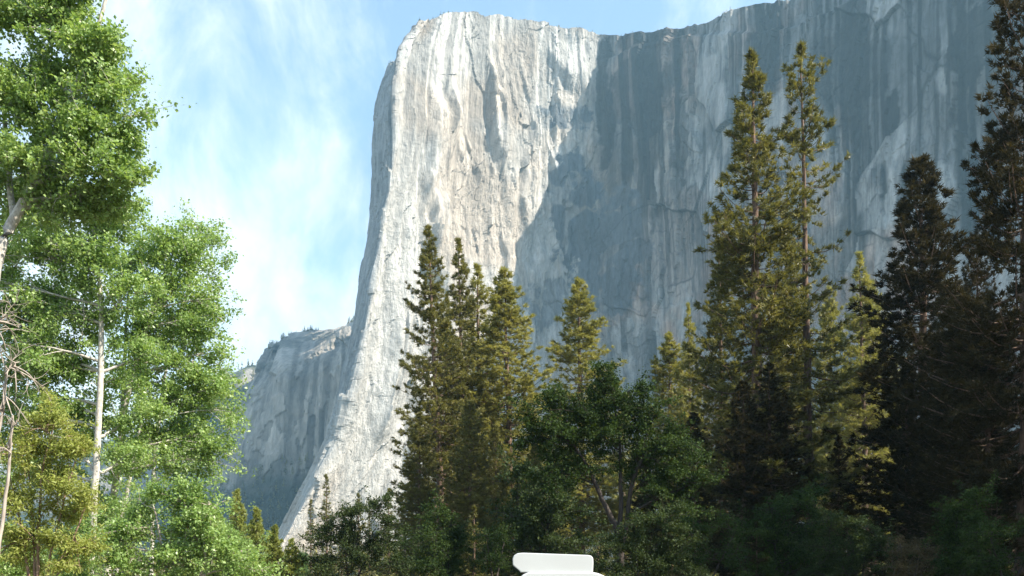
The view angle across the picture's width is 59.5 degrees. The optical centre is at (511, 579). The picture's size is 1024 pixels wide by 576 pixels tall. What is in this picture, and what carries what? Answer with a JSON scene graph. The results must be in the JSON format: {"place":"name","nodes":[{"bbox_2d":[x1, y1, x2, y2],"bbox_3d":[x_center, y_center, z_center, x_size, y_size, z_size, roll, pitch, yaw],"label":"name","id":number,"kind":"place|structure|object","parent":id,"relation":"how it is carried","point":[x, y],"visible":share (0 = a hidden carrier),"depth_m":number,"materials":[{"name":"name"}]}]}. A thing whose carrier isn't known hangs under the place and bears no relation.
{"place":"outdoors","nodes":[
{"label":"outdoors","id":0,"kind":"place"},
{"bbox_2d":[0,365,255,556],"bbox_3d":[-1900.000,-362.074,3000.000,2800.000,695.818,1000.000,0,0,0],"label":"hill","id":1,"kind":"structure","parent":0,"point":[248,372],"depth_m":2664.07,"materials":[{"name":"grey stone"}]},
{"bbox_2d":[0,360,257,527],"bbox_3d":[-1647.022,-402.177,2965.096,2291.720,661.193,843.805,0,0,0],"label":"hill forest","id":2,"kind":"object","parent":1,"relation":"on","point":[106,440],"visible":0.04,"depth_m":2812.97,"materials":[{"name":"green plant"}]},
{"bbox_2d":[174,322,352,554],"bbox_3d":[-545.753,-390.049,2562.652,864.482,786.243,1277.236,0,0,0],"label":"distant cliff","id":3,"kind":"structure","parent":0,"point":[293,392],"depth_m":2169.49,"materials":[{"name":"grey stone"}]},
{"bbox_2d":[180,316,353,552],"bbox_3d":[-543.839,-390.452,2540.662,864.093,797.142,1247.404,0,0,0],"label":"ridge forest","id":4,"kind":"object","parent":3,"relation":"on","point":[279,505],"visible":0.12,"depth_m":2149.27,"materials":[{"name":"green plant"}]},
{"bbox_2d":[0,0,784,467],"label":"sky","id":5,"kind":"structure","parent":0,"point":[276,140],"materials":[{"name":"blue"}]},
{"bbox_2d":[588,458,605,575],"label":"pine tree","id":6,"kind":"object","parent":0,"point":[598,541],"visible":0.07,"depth_m":180.53,"materials":[{"name":"green plant"}]},
{"bbox_2d":[278,0,1023,563],"bbox_3d":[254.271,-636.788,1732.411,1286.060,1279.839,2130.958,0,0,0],"label":"cliff","id":7,"kind":"structure","parent":0,"point":[544,162],"depth_m":1348.95,"materials":[{"name":"stone"}]},
{"bbox_2d":[816,408,846,499],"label":"pine tree","id":8,"kind":"object","parent":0,"point":[825,446],"depth_m":214.57,"materials":[{"name":"green plant"}]},
{"bbox_3d":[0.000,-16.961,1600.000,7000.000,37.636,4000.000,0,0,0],"label":"ground","id":9,"kind":"structure","parent":0,"visible":0},
{"bbox_2d":[0,292,50,549],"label":"bare tree","id":10,"kind":"object","parent":9,"relation":"on","point":[5,398],"visible":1,"depth_m":23.98,"materials":[{"name":"grey plant"}]},
{"bbox_2d":[0,520,65,575],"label":"leafy shrub","id":11,"kind":"object","parent":9,"relation":"on","point":[11,571],"visible":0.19,"depth_m":32.78,"materials":[{"name":"green plant"}]},
{"bbox_2d":[0,386,113,575],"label":"willow bush","id":12,"kind":"object","parent":9,"relation":"on","point":[60,479],"visible":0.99,"depth_m":25.89,"materials":[{"name":"green plant"}]},
{"bbox_2d":[42,510,109,575],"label":"leafy shrub","id":13,"kind":"object","parent":9,"relation":"on","point":[92,565],"visible":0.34,"depth_m":35.11,"materials":[{"name":"green plant"}]},
{"bbox_2d":[0,161,179,574],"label":"cottonwood tree","id":14,"kind":"object","parent":9,"relation":"on","point":[48,310],"visible":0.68,"depth_m":42.08,"materials":[{"name":"green plant"}]},
{"bbox_2d":[0,0,196,277],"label":"cottonwood tree","id":15,"kind":"object","parent":9,"relation":"on","point":[100,81],"visible":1,"depth_m":29.79,"materials":[{"name":"green plant"}]},
{"bbox_2d":[90,197,252,574],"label":"cottonwood tree","id":16,"kind":"object","parent":9,"relation":"on","point":[218,240],"visible":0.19,"depth_m":57.90,"materials":[{"name":"green plant"}]},
{"bbox_2d":[94,209,256,575],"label":"cottonwood tree","id":17,"kind":"object","parent":9,"relation":"on","point":[195,313],"visible":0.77,"depth_m":45.75,"materials":[{"name":"green plant"}]},
{"bbox_2d":[65,472,289,575],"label":"leafy shrub","id":18,"kind":"object","parent":9,"relation":"on","point":[202,523],"visible":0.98,"depth_m":35.82,"materials":[{"name":"green plant"}]},
{"bbox_2d":[165,520,272,575],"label":"leafy shrub","id":19,"kind":"object","parent":9,"relation":"on","point":[243,541],"visible":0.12,"depth_m":59.81,"materials":[{"name":"green plant"}]},
{"bbox_2d":[226,488,249,547],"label":"young conifer","id":20,"kind":"object","parent":9,"relation":"on","point":[241,511],"visible":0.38,"depth_m":69.73,"materials":[{"name":"green plant"}]},
{"bbox_2d":[242,506,268,565],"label":"young conifer","id":21,"kind":"object","parent":9,"relation":"on","point":[255,527],"visible":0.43,"depth_m":65.86,"materials":[{"name":"green plant"}]},
{"bbox_2d":[258,530,286,562],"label":"leafy shrub","id":22,"kind":"object","parent":9,"relation":"on","point":[266,537],"visible":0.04,"depth_m":78.66,"materials":[{"name":"green plant"}]},
{"bbox_2d":[259,524,295,575],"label":"young conifer","id":23,"kind":"object","parent":9,"relation":"on","point":[274,543],"visible":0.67,"depth_m":63.61,"materials":[{"name":"green plant"}]},
{"bbox_2d":[276,538,307,575],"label":"young conifer","id":24,"kind":"object","parent":9,"relation":"on","point":[292,561],"visible":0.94,"depth_m":61.80,"materials":[{"name":"green plant"}]},
{"bbox_2d":[292,547,310,575],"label":"leafy shrub","id":25,"kind":"object","parent":9,"relation":"on","point":[301,568],"visible":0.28,"depth_m":91.82,"materials":[{"name":"green plant"}]},
{"bbox_2d":[302,499,318,574],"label":"fir tree","id":26,"kind":"object","parent":9,"relation":"on","point":[310,519],"visible":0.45,"depth_m":249.77,"materials":[{"name":"green plant"}]},
{"bbox_2d":[319,473,336,575],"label":"fir tree","id":27,"kind":"object","parent":9,"relation":"on","point":[325,508],"visible":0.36,"depth_m":239.60,"materials":[{"name":"green plant"}]},
{"bbox_2d":[334,507,354,575],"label":"fir tree","id":28,"kind":"object","parent":9,"relation":"on","point":[340,553],"visible":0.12,"depth_m":259.89,"materials":[{"name":"green plant"}]},
{"bbox_2d":[288,481,422,575],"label":"leafy shrub","id":29,"kind":"object","parent":9,"relation":"on","point":[350,528],"visible":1,"depth_m":61.59,"materials":[{"name":"green plant"}]},
{"bbox_2d":[345,492,370,575],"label":"fir tree","id":30,"kind":"object","parent":9,"relation":"on","point":[358,501],"visible":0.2,"depth_m":229.67,"materials":[{"name":"green plant"}]},
{"bbox_2d":[362,509,375,575],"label":"fir tree","id":31,"kind":"object","parent":9,"relation":"on","point":[368,523],"visible":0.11,"depth_m":249.81,"materials":[{"name":"green plant"}]},
{"bbox_2d":[377,488,399,575],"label":"fir tree","id":32,"kind":"object","parent":9,"relation":"on","point":[391,513],"visible":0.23,"depth_m":169.82,"materials":[{"name":"green plant"}]},
{"bbox_2d":[377,518,435,575],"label":"leafy shrub","id":33,"kind":"object","parent":9,"relation":"on","point":[409,543],"visible":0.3,"depth_m":69.49,"materials":[{"name":"green plant"}]},
{"bbox_2d":[383,411,450,575],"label":"pine tree","id":34,"kind":"object","parent":9,"relation":"on","point":[414,466],"visible":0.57,"depth_m":91.34,"materials":[{"name":"green plant"}]},
{"bbox_2d":[414,515,436,575],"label":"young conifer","id":35,"kind":"object","parent":9,"relation":"on","point":[424,554],"visible":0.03,"depth_m":81.78,"materials":[{"name":"green plant"}]},
{"bbox_2d":[406,292,474,498],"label":"pine tree","id":36,"kind":"object","parent":9,"relation":"on","point":[446,296],"visible":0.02,"depth_m":109.28,"materials":[{"name":"green plant"}]},
{"bbox_2d":[406,488,482,575],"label":"leafy shrub","id":37,"kind":"object","parent":9,"relation":"on","point":[447,547],"visible":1,"depth_m":64.21,"materials":[{"name":"green plant"}]},
{"bbox_2d":[388,224,511,557],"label":"pine tree","id":38,"kind":"object","parent":9,"relation":"on","point":[430,315],"visible":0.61,"depth_m":96.94,"materials":[{"name":"green plant"}]},
{"bbox_2d":[425,235,502,566],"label":"pine tree","id":39,"kind":"object","parent":9,"relation":"on","point":[470,305],"visible":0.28,"depth_m":103.64,"materials":[{"name":"green plant"}]},
{"bbox_2d":[433,399,509,575],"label":"pine tree","id":40,"kind":"object","parent":9,"relation":"on","point":[466,452],"visible":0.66,"depth_m":87.37,"materials":[{"name":"green plant"}]},
{"bbox_2d":[454,505,496,575],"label":"young conifer","id":41,"kind":"object","parent":9,"relation":"on","point":[474,508],"visible":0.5,"depth_m":77.87,"materials":[{"name":"green plant"}]},
{"bbox_2d":[452,262,520,487],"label":"pine tree","id":42,"kind":"object","parent":9,"relation":"on","point":[482,287],"visible":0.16,"depth_m":111.83,"materials":[{"name":"green plant"}]},
{"bbox_2d":[461,508,521,575],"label":"leafy shrub","id":43,"kind":"object","parent":9,"relation":"on","point":[498,558],"visible":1,"depth_m":57.45,"materials":[{"name":"green plant"}]},
{"bbox_2d":[472,424,525,575],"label":"pine tree","id":44,"kind":"object","parent":9,"relation":"on","point":[495,435],"visible":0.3,"depth_m":91.46,"materials":[{"name":"green plant"}]},
{"bbox_2d":[1,545,1012,575],"bbox_3d":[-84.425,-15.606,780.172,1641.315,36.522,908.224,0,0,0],"label":"valley forest","id":45,"kind":"object","parent":9,"relation":"on","point":[97,574],"depth_m":385.27,"materials":[{"name":"green plant"}]},
{"bbox_2d":[434,266,591,541],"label":"pine tree","id":46,"kind":"object","parent":9,"relation":"on","point":[504,288],"visible":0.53,"depth_m":104.19,"materials":[{"name":"green plant"}]},
{"bbox_2d":[507,506,528,575],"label":"young conifer","id":47,"kind":"object","parent":9,"relation":"on","point":[509,558],"visible":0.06,"depth_m":83.63,"materials":[{"name":"green plant"}]},
{"bbox_2d":[509,444,565,575],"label":"pine tree","id":48,"kind":"object","parent":9,"relation":"on","point":[536,462],"visible":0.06,"depth_m":85.65,"materials":[{"name":"green plant"}]},
{"bbox_2d":[474,445,608,575],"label":"leafy shrub","id":49,"kind":"object","parent":9,"relation":"on","point":[529,523],"visible":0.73,"depth_m":61.47,"materials":[{"name":"green plant"}]},
{"bbox_2d":[513,553,602,575],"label":"camper van","id":50,"kind":"object","parent":9,"relation":"on","point":[535,564],"visible":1,"depth_m":34.13,"materials":[{"name":"white paint"}]},
{"bbox_2d":[561,481,589,552],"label":"pine tree","id":51,"kind":"object","parent":9,"relation":"on","point":[576,522],"visible":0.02,"depth_m":198.35,"materials":[{"name":"green plant"}]},
{"bbox_2d":[532,275,641,552],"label":"pine tree","id":52,"kind":"object","parent":9,"relation":"on","point":[572,313],"visible":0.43,"depth_m":118.43,"materials":[{"name":"green plant"}]},
{"bbox_2d":[562,520,627,573],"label":"leafy shrub","id":53,"kind":"object","parent":9,"relation":"on","point":[577,533],"visible":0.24,"depth_m":66.00,"materials":[{"name":"green plant"}]},
{"bbox_2d":[498,358,728,575],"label":"oak tree","id":54,"kind":"object","parent":9,"relation":"on","point":[673,443],"visible":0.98,"depth_m":51.69,"materials":[{"name":"green plant"}]},
{"bbox_2d":[599,423,637,574],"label":"pine tree","id":55,"kind":"object","parent":9,"relation":"on","point":[612,496],"visible":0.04,"depth_m":215.16,"materials":[{"name":"green plant"}]},
{"bbox_2d":[615,456,644,570],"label":"pine tree","id":56,"kind":"object","parent":9,"relation":"on","point":[636,484],"visible":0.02,"depth_m":139.09,"materials":[{"name":"green plant"}]},
{"bbox_2d":[624,466,671,575],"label":"pine tree","id":57,"kind":"object","parent":9,"relation":"on","point":[640,500],"visible":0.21,"depth_m":83.41,"materials":[{"name":"green plant"}]},
{"bbox_2d":[582,489,715,575],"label":"leafy shrub","id":58,"kind":"object","parent":9,"relation":"on","point":[634,546],"visible":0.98,"depth_m":45.70,"materials":[{"name":"green plant"}]},
{"bbox_2d":[608,330,714,567],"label":"pine tree","id":59,"kind":"object","parent":9,"relation":"on","point":[660,371],"visible":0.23,"depth_m":115.35,"materials":[{"name":"green plant"}]},
{"bbox_2d":[651,412,720,575],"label":"pine tree","id":60,"kind":"object","parent":9,"relation":"on","point":[705,501],"visible":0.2,"depth_m":77.55,"materials":[{"name":"green plant"}]},
{"bbox_2d":[663,302,714,540],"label":"pine tree","id":61,"kind":"object","parent":9,"relation":"on","point":[688,324],"visible":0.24,"depth_m":111.75,"materials":[{"name":"green plant"}]},
{"bbox_2d":[661,253,751,575],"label":"pine tree","id":62,"kind":"object","parent":9,"relation":"on","point":[708,407],"visible":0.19,"depth_m":83.55,"materials":[{"name":"green plant"}]},
{"bbox_2d":[659,493,755,575],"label":"leafy shrub","id":63,"kind":"object","parent":9,"relation":"on","point":[727,554],"visible":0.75,"depth_m":47.81,"materials":[{"name":"green plant"}]},
{"bbox_2d":[695,379,785,575],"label":"pine tree","id":64,"kind":"object","parent":9,"relation":"on","point":[735,432],"visible":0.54,"depth_m":69.22,"materials":[{"name":"green plant"}]},
{"bbox_2d":[700,361,824,575],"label":"pine tree","id":65,"kind":"object","parent":9,"relation":"on","point":[770,405],"visible":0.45,"depth_m":69.07,"materials":[{"name":"green plant"}]},
{"bbox_2d":[667,46,868,537],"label":"pine tree","id":66,"kind":"object","parent":9,"relation":"on","point":[739,256],"visible":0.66,"depth_m":74.46,"materials":[{"name":"green plant"}]},
{"bbox_2d":[739,394,821,575],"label":"pine tree","id":67,"kind":"object","parent":9,"relation":"on","point":[801,472],"visible":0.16,"depth_m":71.34,"materials":[{"name":"green plant"}]},
{"bbox_2d":[720,473,850,575],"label":"leafy shrub","id":68,"kind":"object","parent":9,"relation":"on","point":[771,530],"visible":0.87,"depth_m":55.72,"materials":[{"name":"green plant"}]},
{"bbox_2d":[762,217,842,569],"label":"pine tree","id":69,"kind":"object","parent":9,"relation":"on","point":[822,418],"visible":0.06,"depth_m":89.35,"materials":[{"name":"green plant"}]},
{"bbox_2d":[729,39,880,575],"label":"pine tree","id":70,"kind":"object","parent":9,"relation":"on","point":[804,151],"visible":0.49,"depth_m":77.40,"materials":[{"name":"green plant"}]},
{"bbox_2d":[792,528,850,575],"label":"leafy shrub","id":71,"kind":"object","parent":9,"relation":"on","point":[838,539],"visible":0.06,"depth_m":57.03,"materials":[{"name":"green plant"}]},
{"bbox_2d":[792,285,883,533],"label":"pine tree","id":72,"kind":"object","parent":9,"relation":"on","point":[829,320],"visible":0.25,"depth_m":123.08,"materials":[{"name":"green plant"}]},
{"bbox_2d":[817,436,867,575],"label":"pine tree","id":73,"kind":"object","parent":9,"relation":"on","point":[839,445],"visible":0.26,"depth_m":83.64,"materials":[{"name":"green plant"}]},
{"bbox_2d":[839,518,856,574],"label":"young conifer","id":74,"kind":"object","parent":9,"relation":"on","point":[845,530],"visible":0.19,"depth_m":66.00,"materials":[{"name":"green plant"}]},
{"bbox_2d":[791,499,917,575],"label":"leafy shrub","id":75,"kind":"object","parent":9,"relation":"on","point":[836,558],"visible":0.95,"depth_m":50.23,"materials":[{"name":"green plant"}]},
{"bbox_2d":[817,250,900,575],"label":"pine tree","id":76,"kind":"object","parent":9,"relation":"on","point":[864,416],"visible":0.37,"depth_m":111.68,"materials":[{"name":"green plant"}]},
{"bbox_2d":[818,279,910,575],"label":"pine tree","id":77,"kind":"object","parent":9,"relation":"on","point":[872,287],"visible":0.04,"depth_m":117.48,"materials":[{"name":"green plant"}]},
{"bbox_2d":[876,526,901,574],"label":"young conifer","id":78,"kind":"object","parent":9,"relation":"on","point":[891,527],"visible":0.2,"depth_m":59.97,"materials":[{"name":"green plant"}]},
{"bbox_2d":[852,360,940,574],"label":"pine tree","id":79,"kind":"object","parent":9,"relation":"on","point":[896,470],"visible":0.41,"depth_m":69.53,"materials":[{"name":"green plant"}]},
{"bbox_2d":[880,521,946,575],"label":"leafy shrub","id":80,"kind":"object","parent":9,"relation":"on","point":[902,570],"visible":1,"depth_m":43.69,"materials":[{"name":"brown plant"}]},
{"bbox_2d":[821,152,1018,563],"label":"pine tree","id":81,"kind":"object","parent":9,"relation":"on","point":[909,280],"visible":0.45,"depth_m":71.91,"materials":[{"name":"green plant"}]},
{"bbox_2d":[889,305,995,571],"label":"pine tree","id":82,"kind":"object","parent":9,"relation":"on","point":[909,484],"visible":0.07,"depth_m":66.21,"materials":[{"name":"green plant"}]},
{"bbox_2d":[890,323,1006,575],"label":"pine tree","id":83,"kind":"object","parent":9,"relation":"on","point":[920,448],"visible":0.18,"depth_m":62.22,"materials":[{"name":"green plant"}]},
{"bbox_2d":[889,0,1023,575],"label":"pine tree","id":84,"kind":"object","parent":9,"relation":"on","point":[961,358],"visible":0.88,"depth_m":53.52,"materials":[{"name":"green plant"}]},
{"bbox_2d":[908,310,1023,575],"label":"pine tree","id":85,"kind":"object","parent":9,"relation":"on","point":[967,429],"visible":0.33,"depth_m":55.44,"materials":[{"name":"green plant"}]},
{"bbox_2d":[919,470,1016,575],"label":"leafy shrub","id":86,"kind":"object","parent":9,"relation":"on","point":[949,537],"visible":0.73,"depth_m":46.70,"materials":[{"name":"green plant"}]},
{"bbox_2d":[922,230,1019,575],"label":"pine tree","id":87,"kind":"object","parent":9,"relation":"on","point":[977,263],"visible":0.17,"depth_m":59.92,"materials":[{"name":"green plant"}]},
{"bbox_2d":[947,513,1023,575],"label":"leafy shrub","id":88,"kind":"object","parent":9,"relation":"on","point":[1001,560],"visible":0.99,"depth_m":43.92,"materials":[{"name":"green plant"}]}
]}

